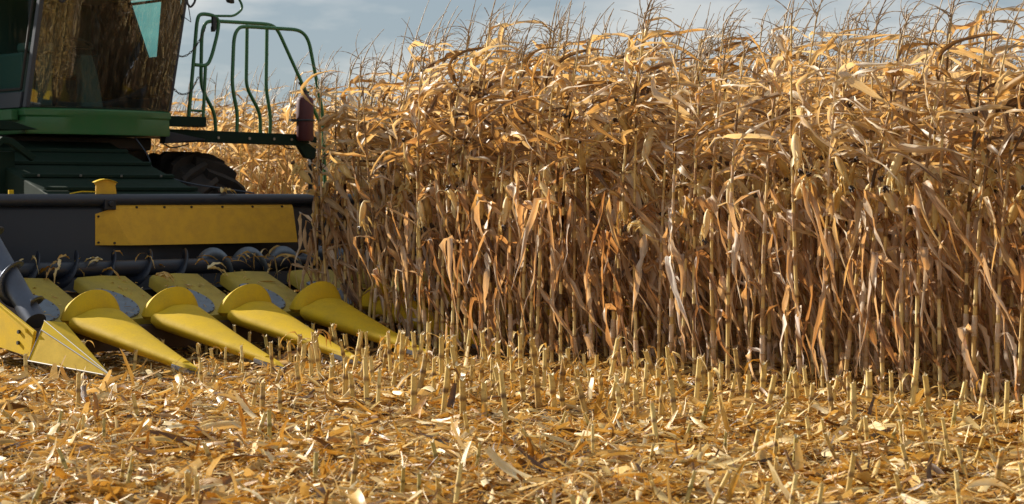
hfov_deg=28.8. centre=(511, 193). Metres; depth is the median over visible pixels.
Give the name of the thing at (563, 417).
corn stub
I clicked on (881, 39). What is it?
corn plant
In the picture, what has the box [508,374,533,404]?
corn stub
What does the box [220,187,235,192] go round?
loose husk
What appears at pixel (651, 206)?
corn plant
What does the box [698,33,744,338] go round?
corn plant
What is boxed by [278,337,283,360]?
corn stub
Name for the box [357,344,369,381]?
corn stub
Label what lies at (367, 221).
corn plant
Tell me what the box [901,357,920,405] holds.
corn stub
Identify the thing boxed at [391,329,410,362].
corn stub
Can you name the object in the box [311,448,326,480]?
corn stub
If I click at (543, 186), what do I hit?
corn plant
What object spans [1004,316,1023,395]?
corn plant
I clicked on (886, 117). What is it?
corn plant
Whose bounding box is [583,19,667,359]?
corn plant
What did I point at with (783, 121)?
corn plant
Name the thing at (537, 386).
corn stub
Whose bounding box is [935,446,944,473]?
corn stub
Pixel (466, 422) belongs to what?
corn stub
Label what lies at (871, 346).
corn plant
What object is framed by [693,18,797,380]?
corn plant
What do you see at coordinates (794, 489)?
corn stub
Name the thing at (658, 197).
corn plant
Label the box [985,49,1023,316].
corn plant
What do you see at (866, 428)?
corn stub
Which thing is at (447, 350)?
corn stub
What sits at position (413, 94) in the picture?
corn plant
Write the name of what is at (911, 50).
corn plant
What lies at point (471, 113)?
corn plant
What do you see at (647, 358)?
corn stub
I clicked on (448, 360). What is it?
corn stub
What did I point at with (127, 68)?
window
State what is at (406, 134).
corn plant
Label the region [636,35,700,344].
corn plant
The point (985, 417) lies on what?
corn stub
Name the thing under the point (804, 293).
corn plant
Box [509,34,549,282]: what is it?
corn plant
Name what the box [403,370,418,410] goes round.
corn stub
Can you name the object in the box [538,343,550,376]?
corn stub
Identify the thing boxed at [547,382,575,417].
corn stub
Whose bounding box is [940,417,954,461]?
corn stub
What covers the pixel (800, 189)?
corn plant
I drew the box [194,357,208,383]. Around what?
corn stub
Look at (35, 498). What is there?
corn stub
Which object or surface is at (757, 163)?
corn plant
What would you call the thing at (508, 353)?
corn stub
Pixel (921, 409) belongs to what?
corn stub
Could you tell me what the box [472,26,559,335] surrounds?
corn plant
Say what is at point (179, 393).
corn stub
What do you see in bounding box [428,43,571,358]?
corn plant
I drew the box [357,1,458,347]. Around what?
corn plant
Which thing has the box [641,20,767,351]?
corn plant
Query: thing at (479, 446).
corn stub
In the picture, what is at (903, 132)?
corn plant
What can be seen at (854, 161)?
corn plant
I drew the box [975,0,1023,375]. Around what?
corn plant
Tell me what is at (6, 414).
corn stub
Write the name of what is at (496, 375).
corn stub
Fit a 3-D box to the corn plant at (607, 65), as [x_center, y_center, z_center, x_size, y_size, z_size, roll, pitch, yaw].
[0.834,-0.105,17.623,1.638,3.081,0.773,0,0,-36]
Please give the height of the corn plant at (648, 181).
2.895 m
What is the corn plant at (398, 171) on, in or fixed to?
on the ground
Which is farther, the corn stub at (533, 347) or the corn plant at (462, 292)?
the corn plant at (462, 292)
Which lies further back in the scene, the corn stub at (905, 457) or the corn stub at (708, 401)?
the corn stub at (708, 401)
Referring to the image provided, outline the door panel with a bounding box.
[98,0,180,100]
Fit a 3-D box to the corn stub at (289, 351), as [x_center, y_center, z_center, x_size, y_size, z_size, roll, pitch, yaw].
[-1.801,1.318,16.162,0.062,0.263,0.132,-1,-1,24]
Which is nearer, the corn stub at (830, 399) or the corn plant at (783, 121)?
the corn stub at (830, 399)
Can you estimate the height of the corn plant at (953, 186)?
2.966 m
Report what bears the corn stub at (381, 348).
on the ground
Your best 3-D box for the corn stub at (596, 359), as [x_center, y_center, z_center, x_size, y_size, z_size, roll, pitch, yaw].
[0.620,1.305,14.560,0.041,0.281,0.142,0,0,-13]
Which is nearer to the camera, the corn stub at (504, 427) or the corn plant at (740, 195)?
the corn stub at (504, 427)
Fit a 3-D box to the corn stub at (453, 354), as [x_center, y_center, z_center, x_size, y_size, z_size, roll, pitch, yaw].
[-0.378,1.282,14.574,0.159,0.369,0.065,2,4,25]
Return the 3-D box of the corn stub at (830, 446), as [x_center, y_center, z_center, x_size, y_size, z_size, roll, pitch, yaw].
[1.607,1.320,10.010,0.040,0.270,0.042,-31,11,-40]
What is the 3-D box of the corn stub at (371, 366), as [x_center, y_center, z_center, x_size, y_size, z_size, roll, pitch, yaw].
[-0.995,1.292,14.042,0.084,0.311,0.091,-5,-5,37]
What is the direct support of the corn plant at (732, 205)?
on the ground
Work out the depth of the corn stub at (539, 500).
8.29 m
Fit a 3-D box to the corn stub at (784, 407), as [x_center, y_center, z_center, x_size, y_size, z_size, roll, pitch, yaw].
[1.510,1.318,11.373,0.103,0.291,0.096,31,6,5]
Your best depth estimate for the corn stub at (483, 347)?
15.55 m
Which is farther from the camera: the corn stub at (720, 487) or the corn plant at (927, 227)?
the corn plant at (927, 227)
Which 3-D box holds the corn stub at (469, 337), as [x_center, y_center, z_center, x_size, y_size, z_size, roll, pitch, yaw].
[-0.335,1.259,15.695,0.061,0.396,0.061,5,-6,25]
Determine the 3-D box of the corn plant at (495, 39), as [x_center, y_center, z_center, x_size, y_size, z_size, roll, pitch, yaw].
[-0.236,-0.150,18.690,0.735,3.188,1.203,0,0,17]
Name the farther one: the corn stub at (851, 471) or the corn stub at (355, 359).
the corn stub at (355, 359)
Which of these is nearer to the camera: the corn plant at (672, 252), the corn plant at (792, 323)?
the corn plant at (672, 252)
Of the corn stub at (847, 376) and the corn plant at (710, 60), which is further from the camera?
the corn plant at (710, 60)
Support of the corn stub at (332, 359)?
on the ground
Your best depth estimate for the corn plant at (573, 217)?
15.92 m
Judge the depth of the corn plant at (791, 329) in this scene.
17.19 m
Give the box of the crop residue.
[0,325,1023,503]
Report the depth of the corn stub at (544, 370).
13.91 m
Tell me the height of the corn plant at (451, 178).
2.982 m
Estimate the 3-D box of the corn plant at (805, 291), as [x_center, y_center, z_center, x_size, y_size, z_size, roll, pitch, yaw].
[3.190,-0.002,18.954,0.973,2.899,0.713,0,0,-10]
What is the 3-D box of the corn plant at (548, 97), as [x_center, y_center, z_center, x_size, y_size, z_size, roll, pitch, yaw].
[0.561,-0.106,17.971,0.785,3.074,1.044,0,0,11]
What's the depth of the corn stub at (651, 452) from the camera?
9.87 m
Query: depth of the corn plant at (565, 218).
17.30 m
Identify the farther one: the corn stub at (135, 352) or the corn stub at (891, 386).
the corn stub at (135, 352)
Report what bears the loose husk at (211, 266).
on the corn header
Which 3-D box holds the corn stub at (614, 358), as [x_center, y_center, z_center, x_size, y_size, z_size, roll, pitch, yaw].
[0.798,1.242,14.459,0.228,0.437,0.107,0,0,22]
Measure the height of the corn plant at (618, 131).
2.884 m
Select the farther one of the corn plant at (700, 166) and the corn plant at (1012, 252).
the corn plant at (700, 166)
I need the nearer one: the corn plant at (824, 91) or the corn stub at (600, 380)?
the corn stub at (600, 380)
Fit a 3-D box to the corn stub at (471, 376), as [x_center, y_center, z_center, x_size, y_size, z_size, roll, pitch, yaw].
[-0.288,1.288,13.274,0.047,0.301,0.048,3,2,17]
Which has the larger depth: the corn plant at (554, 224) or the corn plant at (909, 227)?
the corn plant at (554, 224)
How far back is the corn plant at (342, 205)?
18.52 m
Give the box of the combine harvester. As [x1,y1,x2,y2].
[0,0,326,296]
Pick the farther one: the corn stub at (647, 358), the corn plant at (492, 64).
the corn plant at (492, 64)
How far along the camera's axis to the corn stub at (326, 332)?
15.93 m
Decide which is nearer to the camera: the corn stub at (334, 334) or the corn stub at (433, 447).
the corn stub at (433, 447)
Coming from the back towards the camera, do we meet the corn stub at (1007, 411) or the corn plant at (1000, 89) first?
the corn plant at (1000, 89)
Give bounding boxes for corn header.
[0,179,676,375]
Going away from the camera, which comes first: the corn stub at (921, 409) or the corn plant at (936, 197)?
the corn stub at (921, 409)
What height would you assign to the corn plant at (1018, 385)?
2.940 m
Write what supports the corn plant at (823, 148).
on the ground
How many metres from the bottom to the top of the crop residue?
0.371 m
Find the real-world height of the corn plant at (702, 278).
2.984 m
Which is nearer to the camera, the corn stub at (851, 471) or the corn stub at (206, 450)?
the corn stub at (851, 471)
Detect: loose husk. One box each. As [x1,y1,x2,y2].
[85,257,102,266]
[155,271,174,282]
[207,262,227,275]
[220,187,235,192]
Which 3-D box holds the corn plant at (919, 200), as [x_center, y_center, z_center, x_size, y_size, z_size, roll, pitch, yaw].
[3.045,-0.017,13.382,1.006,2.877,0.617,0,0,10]
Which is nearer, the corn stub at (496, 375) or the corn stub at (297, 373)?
the corn stub at (496, 375)
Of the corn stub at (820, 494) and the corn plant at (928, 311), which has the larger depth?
the corn plant at (928, 311)
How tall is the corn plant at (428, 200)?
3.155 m
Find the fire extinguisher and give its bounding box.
[289,82,314,140]
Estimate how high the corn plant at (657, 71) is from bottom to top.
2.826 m
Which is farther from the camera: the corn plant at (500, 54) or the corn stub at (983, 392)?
the corn plant at (500, 54)
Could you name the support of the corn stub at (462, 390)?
on the ground
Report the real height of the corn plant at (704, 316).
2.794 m
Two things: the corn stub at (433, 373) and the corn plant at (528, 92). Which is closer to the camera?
the corn stub at (433, 373)
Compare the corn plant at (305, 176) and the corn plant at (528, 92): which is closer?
the corn plant at (305, 176)
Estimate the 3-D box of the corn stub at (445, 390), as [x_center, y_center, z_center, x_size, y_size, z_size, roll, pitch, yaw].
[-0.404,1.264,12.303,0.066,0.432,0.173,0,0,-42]
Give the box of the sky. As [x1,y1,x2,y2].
[131,0,1023,123]
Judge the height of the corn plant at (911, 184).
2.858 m
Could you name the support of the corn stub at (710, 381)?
on the ground
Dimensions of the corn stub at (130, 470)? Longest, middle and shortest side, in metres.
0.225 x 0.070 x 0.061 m
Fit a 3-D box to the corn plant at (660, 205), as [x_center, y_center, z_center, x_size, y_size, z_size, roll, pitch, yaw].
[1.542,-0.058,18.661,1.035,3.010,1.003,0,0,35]
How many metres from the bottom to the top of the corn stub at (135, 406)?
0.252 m
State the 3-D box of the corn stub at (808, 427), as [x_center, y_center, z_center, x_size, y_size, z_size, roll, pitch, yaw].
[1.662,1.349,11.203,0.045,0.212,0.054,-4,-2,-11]
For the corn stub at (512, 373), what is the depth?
14.17 m
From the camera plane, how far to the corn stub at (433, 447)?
9.91 m
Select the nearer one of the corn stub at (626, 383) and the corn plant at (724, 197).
the corn stub at (626, 383)
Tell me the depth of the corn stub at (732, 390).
12.63 m
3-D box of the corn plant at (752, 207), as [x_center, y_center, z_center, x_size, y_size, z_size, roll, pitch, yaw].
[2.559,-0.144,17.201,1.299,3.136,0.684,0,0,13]
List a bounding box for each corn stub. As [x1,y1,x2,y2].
[0,409,27,425]
[23,352,29,378]
[23,480,43,503]
[56,409,69,437]
[56,446,69,472]
[65,371,80,409]
[74,418,81,436]
[80,412,94,436]
[92,417,119,439]
[118,459,125,481]
[126,454,137,482]
[131,391,149,414]
[132,348,137,376]
[176,378,184,405]
[178,468,193,498]
[188,473,202,498]
[191,343,200,362]
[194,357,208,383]
[199,359,209,384]
[200,343,207,355]
[200,441,212,461]
[201,346,221,366]
[211,363,218,381]
[219,347,229,370]
[237,352,243,371]
[239,376,259,408]
[240,343,244,374]
[246,330,250,359]
[254,382,264,413]
[255,408,277,440]
[256,410,274,435]
[263,335,274,354]
[267,341,273,377]
[269,369,286,389]
[273,387,286,412]
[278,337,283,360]
[279,331,301,362]
[284,340,295,365]
[287,371,294,393]
[289,360,301,395]
[293,343,306,373]
[297,329,330,368]
[299,342,313,377]
[303,415,316,442]
[305,331,326,368]
[307,339,321,377]
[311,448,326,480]
[323,354,348,394]
[326,327,331,357]
[328,363,336,396]
[329,353,339,379]
[330,323,338,345]
[339,340,354,359]
[342,333,349,351]
[344,452,366,487]
[345,354,370,405]
[345,424,356,449]
[348,371,358,404]
[352,330,363,369]
[353,355,368,378]
[356,333,362,360]
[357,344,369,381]
[364,331,368,360]
[368,355,374,387]
[370,367,389,404]
[377,330,392,374]
[377,336,396,367]
[379,336,384,361]
[388,359,400,386]
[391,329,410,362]
[393,361,412,386]
[394,464,405,499]
[397,330,405,372]
[397,336,408,355]
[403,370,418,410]
[405,331,424,364]
[415,330,438,377]
[416,471,427,499]
[417,350,432,388]
[421,345,431,377]
[424,436,440,469]
[426,321,431,363]
[427,354,445,392]
[427,355,451,392]
[429,473,443,503]
[438,332,447,380]
[438,364,459,413]
[444,334,464,363]
[444,337,460,364]
[446,362,468,392]
[447,459,470,503]
[450,344,469,377]
[459,375,471,417]
[463,329,471,365]
[463,411,477,437]
[468,355,475,379]
[468,365,473,399]
[469,442,482,465]
[475,378,491,421]
[479,357,484,379]
[480,327,494,368]
[481,357,501,380]
[487,339,501,368]
[491,372,507,395]
[493,365,512,400]
[493,369,507,419]
[502,417,521,445]
[507,343,512,370]
[508,354,515,383]
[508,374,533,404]
[511,358,532,383]
[512,331,521,368]
[516,423,541,454]
[524,334,537,366]
[531,363,541,409]
[535,494,543,503]
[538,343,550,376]
[542,348,548,386]
[543,371,561,413]
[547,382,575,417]
[554,353,575,390]
[560,411,573,424]
[565,364,586,391]
[566,345,571,373]
[567,492,576,503]
[573,376,589,416]
[573,438,582,455]
[578,353,586,375]
[583,413,593,427]
[587,368,596,384]
[590,368,608,391]
[591,422,596,457]
[594,354,598,375]
[599,379,627,418]
[606,335,634,379]
[609,372,622,420]
[611,345,633,380]
[619,365,638,396]
[627,350,640,378]
[627,386,642,422]
[636,346,657,383]
[642,361,654,398]
[645,377,682,420]
[646,471,658,499]
[649,444,655,465]
[650,401,670,439]
[652,364,660,403]
[655,345,670,375]
[661,379,677,424]
[663,355,672,380]
[665,352,683,389]
[680,468,697,502]
[686,421,693,444]
[688,355,707,399]
[698,354,714,390]
[700,391,713,423]
[707,394,731,414]
[708,367,720,405]
[712,467,746,503]
[713,429,727,450]
[717,359,723,394]
[726,372,739,401]
[729,346,742,395]
[742,402,755,430]
[743,373,751,403]
[744,359,783,396]
[752,429,763,452]
[757,482,771,503]
[763,456,777,488]
[765,366,803,399]
[766,373,776,404]
[770,400,792,433]
[773,409,785,437]
[773,424,788,455]
[778,367,799,402]
[785,380,790,415]
[787,434,810,463]
[789,471,809,503]
[800,365,809,398]
[800,481,823,503]
[804,416,810,438]
[806,381,823,416]
[815,378,847,415]
[821,418,827,437]
[823,432,837,465]
[832,375,841,403]
[837,450,856,491]
[843,371,851,399]
[843,380,865,424]
[852,413,863,433]
[856,415,876,439]
[864,366,876,405]
[882,371,902,407]
[883,471,903,500]
[887,402,897,423]
[888,421,903,445]
[896,398,912,421]
[896,418,907,442]
[899,443,919,473]
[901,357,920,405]
[918,406,928,424]
[918,411,929,452]
[922,372,946,410]
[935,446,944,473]
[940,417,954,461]
[946,401,958,426]
[947,380,966,412]
[954,467,962,503]
[955,444,976,477]
[971,430,991,462]
[976,371,996,415]
[980,403,991,433]
[988,436,995,457]
[990,407,1002,439]
[993,446,1004,489]
[1003,379,1011,422]
[1009,395,1023,422]
[1015,460,1023,489]
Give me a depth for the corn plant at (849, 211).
15.85 m
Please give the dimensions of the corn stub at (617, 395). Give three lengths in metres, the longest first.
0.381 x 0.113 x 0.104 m
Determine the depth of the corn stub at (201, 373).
14.30 m
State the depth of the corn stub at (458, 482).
8.72 m
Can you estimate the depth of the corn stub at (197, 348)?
15.79 m
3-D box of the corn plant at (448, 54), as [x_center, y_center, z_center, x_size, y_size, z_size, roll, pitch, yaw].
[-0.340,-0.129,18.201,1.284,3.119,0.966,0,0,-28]
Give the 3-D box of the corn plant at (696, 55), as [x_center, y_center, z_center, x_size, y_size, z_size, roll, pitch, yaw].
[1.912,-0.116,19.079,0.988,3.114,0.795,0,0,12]
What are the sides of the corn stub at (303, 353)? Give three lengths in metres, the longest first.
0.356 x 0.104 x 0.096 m
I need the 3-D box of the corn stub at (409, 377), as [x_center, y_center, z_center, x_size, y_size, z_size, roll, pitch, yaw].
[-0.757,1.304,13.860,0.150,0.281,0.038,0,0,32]
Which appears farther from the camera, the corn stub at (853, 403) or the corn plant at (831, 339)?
the corn plant at (831, 339)
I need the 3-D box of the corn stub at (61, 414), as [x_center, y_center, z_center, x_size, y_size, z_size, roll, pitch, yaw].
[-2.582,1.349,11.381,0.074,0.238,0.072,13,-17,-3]
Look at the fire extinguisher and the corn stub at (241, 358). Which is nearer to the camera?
the corn stub at (241, 358)
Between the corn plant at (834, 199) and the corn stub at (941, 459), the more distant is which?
the corn plant at (834, 199)
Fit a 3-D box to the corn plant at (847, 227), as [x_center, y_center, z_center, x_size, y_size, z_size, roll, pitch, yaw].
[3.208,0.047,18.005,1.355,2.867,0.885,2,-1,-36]
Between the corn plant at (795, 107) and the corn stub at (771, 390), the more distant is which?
the corn plant at (795, 107)
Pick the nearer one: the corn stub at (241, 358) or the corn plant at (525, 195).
the corn stub at (241, 358)
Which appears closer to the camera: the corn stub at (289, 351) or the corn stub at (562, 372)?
the corn stub at (562, 372)
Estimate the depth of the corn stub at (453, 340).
15.77 m
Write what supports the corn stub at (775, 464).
on the ground
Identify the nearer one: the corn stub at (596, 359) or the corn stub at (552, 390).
the corn stub at (552, 390)
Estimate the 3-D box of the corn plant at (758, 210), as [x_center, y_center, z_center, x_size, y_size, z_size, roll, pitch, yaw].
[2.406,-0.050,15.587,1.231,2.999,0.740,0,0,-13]
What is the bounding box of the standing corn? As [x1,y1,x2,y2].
[147,14,1023,342]
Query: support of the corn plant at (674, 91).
on the ground
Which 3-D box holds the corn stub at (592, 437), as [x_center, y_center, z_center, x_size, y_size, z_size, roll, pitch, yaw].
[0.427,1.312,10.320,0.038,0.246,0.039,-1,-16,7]
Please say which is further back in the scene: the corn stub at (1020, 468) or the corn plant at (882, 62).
the corn plant at (882, 62)
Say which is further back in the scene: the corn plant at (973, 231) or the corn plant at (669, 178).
the corn plant at (669, 178)
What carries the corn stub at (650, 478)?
on the ground
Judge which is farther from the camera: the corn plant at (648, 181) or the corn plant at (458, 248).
the corn plant at (458, 248)
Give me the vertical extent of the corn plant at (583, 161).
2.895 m
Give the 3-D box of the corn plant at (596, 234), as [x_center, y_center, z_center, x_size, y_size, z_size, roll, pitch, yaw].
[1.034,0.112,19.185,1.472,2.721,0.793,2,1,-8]
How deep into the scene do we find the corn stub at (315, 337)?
15.70 m
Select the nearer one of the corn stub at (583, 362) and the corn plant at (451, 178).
the corn stub at (583, 362)
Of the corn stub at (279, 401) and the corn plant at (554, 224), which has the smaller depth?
the corn stub at (279, 401)
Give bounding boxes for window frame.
[0,0,34,91]
[99,0,180,98]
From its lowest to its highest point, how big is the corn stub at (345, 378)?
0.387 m
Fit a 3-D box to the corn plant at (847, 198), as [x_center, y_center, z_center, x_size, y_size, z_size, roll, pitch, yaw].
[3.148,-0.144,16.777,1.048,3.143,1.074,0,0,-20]
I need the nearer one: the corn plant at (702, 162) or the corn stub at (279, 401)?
the corn stub at (279, 401)
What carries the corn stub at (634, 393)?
on the ground
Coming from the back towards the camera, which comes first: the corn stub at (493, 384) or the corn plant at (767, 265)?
the corn plant at (767, 265)
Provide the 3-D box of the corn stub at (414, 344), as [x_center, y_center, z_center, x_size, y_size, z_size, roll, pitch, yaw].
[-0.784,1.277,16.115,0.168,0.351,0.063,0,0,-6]
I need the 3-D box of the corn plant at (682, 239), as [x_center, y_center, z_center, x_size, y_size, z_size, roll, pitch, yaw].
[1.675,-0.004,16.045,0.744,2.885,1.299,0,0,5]
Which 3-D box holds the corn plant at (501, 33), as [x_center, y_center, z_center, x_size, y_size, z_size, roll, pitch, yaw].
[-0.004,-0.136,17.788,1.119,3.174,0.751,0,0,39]
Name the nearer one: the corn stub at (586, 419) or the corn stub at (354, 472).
the corn stub at (354, 472)
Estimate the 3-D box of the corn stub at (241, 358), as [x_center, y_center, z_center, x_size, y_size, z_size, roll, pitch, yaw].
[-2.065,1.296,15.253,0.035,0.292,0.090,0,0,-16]
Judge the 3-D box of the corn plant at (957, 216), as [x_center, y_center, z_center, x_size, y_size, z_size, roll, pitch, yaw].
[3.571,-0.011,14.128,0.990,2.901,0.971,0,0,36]
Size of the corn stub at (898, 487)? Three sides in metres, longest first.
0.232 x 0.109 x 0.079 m
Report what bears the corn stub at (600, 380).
on the ground
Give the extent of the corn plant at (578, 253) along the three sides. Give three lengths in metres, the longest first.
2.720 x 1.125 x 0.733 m
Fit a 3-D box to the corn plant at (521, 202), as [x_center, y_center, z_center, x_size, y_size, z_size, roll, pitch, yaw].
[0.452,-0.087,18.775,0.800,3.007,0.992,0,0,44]
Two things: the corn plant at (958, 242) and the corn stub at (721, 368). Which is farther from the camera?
the corn plant at (958, 242)
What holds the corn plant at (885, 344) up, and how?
on the ground
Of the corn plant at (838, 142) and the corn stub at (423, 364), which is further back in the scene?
the corn plant at (838, 142)
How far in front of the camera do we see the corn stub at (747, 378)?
12.49 m
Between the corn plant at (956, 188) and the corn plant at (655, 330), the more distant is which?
the corn plant at (655, 330)
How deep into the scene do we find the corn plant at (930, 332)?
17.88 m
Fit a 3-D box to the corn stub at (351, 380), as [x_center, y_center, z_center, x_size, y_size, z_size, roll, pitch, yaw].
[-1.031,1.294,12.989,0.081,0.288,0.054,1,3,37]
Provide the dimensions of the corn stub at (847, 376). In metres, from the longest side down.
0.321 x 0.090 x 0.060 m
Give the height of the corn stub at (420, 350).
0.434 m
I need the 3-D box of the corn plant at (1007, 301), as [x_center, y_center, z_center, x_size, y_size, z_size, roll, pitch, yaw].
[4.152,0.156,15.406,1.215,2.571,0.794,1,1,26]
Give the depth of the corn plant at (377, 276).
17.40 m
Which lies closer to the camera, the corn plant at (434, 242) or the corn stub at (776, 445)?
the corn stub at (776, 445)
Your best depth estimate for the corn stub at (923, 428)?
10.57 m
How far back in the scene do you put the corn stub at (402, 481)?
9.04 m
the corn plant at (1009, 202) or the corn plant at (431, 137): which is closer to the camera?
the corn plant at (1009, 202)
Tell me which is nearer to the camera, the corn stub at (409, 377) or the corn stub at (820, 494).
the corn stub at (820, 494)
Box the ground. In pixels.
[0,285,1022,503]
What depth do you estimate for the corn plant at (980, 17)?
15.99 m
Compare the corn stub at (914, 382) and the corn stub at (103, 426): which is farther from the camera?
the corn stub at (914, 382)
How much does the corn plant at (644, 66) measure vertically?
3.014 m
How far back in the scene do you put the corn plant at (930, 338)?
17.00 m
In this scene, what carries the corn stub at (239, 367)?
on the ground
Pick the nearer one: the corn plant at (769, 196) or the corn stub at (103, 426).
the corn stub at (103, 426)
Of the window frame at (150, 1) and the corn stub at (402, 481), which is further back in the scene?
the window frame at (150, 1)
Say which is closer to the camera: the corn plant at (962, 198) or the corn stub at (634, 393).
the corn stub at (634, 393)
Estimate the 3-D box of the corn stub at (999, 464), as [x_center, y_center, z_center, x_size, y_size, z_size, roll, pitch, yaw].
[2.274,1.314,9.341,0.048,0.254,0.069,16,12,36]
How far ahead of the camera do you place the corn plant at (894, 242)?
15.41 m
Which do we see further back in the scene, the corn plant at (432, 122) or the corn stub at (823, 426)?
the corn plant at (432, 122)
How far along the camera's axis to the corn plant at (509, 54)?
19.07 m
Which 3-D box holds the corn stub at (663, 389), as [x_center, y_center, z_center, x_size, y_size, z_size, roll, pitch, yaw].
[0.919,1.284,12.005,0.247,0.356,0.094,-3,1,-10]
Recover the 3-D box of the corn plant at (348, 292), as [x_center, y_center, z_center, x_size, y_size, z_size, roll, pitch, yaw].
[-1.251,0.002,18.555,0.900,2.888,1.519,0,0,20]
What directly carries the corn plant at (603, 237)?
on the ground
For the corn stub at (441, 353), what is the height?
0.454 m
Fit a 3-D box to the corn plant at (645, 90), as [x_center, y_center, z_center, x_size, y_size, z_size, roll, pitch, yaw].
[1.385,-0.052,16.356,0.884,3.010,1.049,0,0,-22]
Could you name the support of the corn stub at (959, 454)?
on the ground
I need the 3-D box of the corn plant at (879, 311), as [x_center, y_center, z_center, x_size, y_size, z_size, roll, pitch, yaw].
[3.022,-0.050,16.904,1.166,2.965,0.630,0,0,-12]
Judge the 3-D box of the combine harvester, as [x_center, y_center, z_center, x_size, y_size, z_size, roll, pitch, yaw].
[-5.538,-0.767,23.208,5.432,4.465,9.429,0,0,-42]
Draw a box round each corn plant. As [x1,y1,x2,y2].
[288,46,381,341]
[291,59,373,342]
[300,42,422,339]
[300,51,392,341]
[323,79,409,298]
[328,29,426,347]
[328,42,423,343]
[329,56,444,346]
[350,17,462,288]
[354,39,437,335]
[356,40,431,289]
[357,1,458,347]
[360,51,461,286]
[366,66,458,348]
[371,45,487,333]
[378,41,454,261]
[378,43,485,350]
[382,48,460,301]
[385,11,511,354]
[385,25,509,334]
[387,33,469,334]
[394,6,531,353]
[401,29,468,349]
[402,41,501,333]
[404,0,508,351]
[416,10,529,313]
[417,0,541,353]
[421,28,475,341]
[423,26,475,273]
[428,15,530,355]
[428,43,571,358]
[429,15,540,327]
[438,12,544,286]
[439,3,552,356]
[445,49,509,326]
[447,17,533,352]
[451,53,510,324]
[457,25,594,359]
[462,15,542,348]
[463,15,534,290]
[463,22,592,356]
[465,0,571,358]
[466,1,552,337]
[472,7,655,361]
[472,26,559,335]
[474,53,554,335]
[476,0,561,353]
[476,9,524,325]
[481,67,617,348]
[485,0,543,286]
[492,4,660,362]
[492,14,575,356]
[492,21,621,352]
[492,39,570,352]
[498,0,626,360]
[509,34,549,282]
[512,0,612,361]
[513,1,610,341]
[515,23,590,319]
[517,0,656,347]
[523,6,616,356]
[523,67,615,354]
[528,18,593,286]
[531,9,672,345]
[531,14,599,334]
[533,32,597,341]
[534,17,677,365]
[535,21,630,345]
[536,13,639,364]
[545,30,657,352]
[553,2,659,364]
[554,8,668,358]
[555,53,591,338]
[559,51,633,357]
[565,90,621,315]
[569,50,662,318]
[570,19,682,347]
[576,0,706,358]
[577,45,684,340]
[583,14,708,328]
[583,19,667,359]
[585,3,743,369]
[589,37,687,322]
[590,19,745,351]
[592,19,732,353]
[593,17,668,348]
[595,12,676,355]
[601,0,747,369]
[605,0,737,369]
[607,76,671,324]
[608,31,687,341]
[609,29,702,344]
[620,53,672,331]
[625,4,706,360]
[626,29,698,346]
[627,18,750,366]
[629,26,684,345]
[629,37,677,337]
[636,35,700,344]
[640,39,698,349]
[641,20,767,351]
[645,53,768,362]
[650,24,813,375]
[652,37,784,358]
[655,28,691,304]
[661,5,754,370]
[663,2,748,337]
[665,16,737,357]
[667,43,711,233]
[669,50,742,347]
[670,19,721,338]
[674,14,761,365]
[676,46,718,323]
[677,28,786,376]
[691,0,847,387]
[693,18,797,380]
[696,0,816,365]
[696,25,773,295]
[697,7,760,271]
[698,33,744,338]
[698,36,780,357]
[698,39,758,348]
[704,9,789,366]
[715,18,828,382]
[715,25,850,358]
[717,20,865,369]
[717,21,859,374]
[721,44,811,358]
[725,3,848,366]
[725,34,768,338]
[726,5,834,357]
[731,8,823,347]
[733,0,887,386]
[742,0,870,344]
[742,1,888,373]
[742,18,806,337]
[744,14,862,327]
[744,42,824,353]
[746,33,838,357]
[755,16,796,336]
[759,27,833,334]
[760,49,877,376]
[764,35,848,366]
[766,35,887,365]
[767,0,924,387]
[767,19,824,338]
[773,0,862,349]
[778,15,865,343]
[785,55,894,376]
[794,47,877,340]
[796,0,884,323]
[797,14,899,368]
[803,1,926,376]
[803,1,929,375]
[805,43,832,339]
[806,53,896,367]
[809,37,844,343]
[810,6,1022,385]
[810,12,899,390]
[812,30,867,345]
[814,0,935,357]
[814,50,922,337]
[819,32,922,368]
[820,12,890,358]
[821,29,901,348]
[833,53,914,338]
[834,0,906,368]
[836,0,1020,393]
[836,21,1011,392]
[840,0,995,383]
[842,25,954,363]
[843,30,958,349]
[847,42,920,320]
[849,25,979,378]
[857,0,1018,396]
[865,7,963,352]
[870,0,1015,394]
[873,8,1011,359]
[874,12,962,352]
[874,18,969,369]
[876,23,956,356]
[877,45,912,339]
[879,60,956,297]
[889,0,1010,375]
[890,0,1019,397]
[893,28,1000,382]
[901,59,1009,353]
[909,17,998,361]
[910,36,929,96]
[912,20,1000,352]
[913,18,1023,378]
[916,43,1006,341]
[918,0,1023,400]
[919,28,1021,385]
[922,0,1023,364]
[925,8,1000,350]
[928,26,1023,389]
[932,2,1023,393]
[935,0,1023,401]
[941,2,1023,356]
[941,21,1019,371]
[946,20,975,315]
[946,34,1019,367]
[949,3,1023,405]
[949,53,982,284]
[953,34,1014,347]
[954,37,1021,369]
[955,60,1010,356]
[965,40,1019,360]
[970,0,1023,394]
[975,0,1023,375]
[975,51,1023,356]
[978,55,1023,406]
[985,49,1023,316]
[988,114,1023,365]
[989,30,1023,359]
[994,19,1023,383]
[996,81,1023,405]
[998,230,1023,355]
[1000,119,1023,375]
[1003,199,1023,306]
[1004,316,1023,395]
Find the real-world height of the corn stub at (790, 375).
0.327 m
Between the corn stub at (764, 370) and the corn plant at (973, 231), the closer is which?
the corn stub at (764, 370)
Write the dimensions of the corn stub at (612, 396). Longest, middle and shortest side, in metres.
0.331 x 0.175 x 0.100 m
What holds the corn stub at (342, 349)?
on the ground

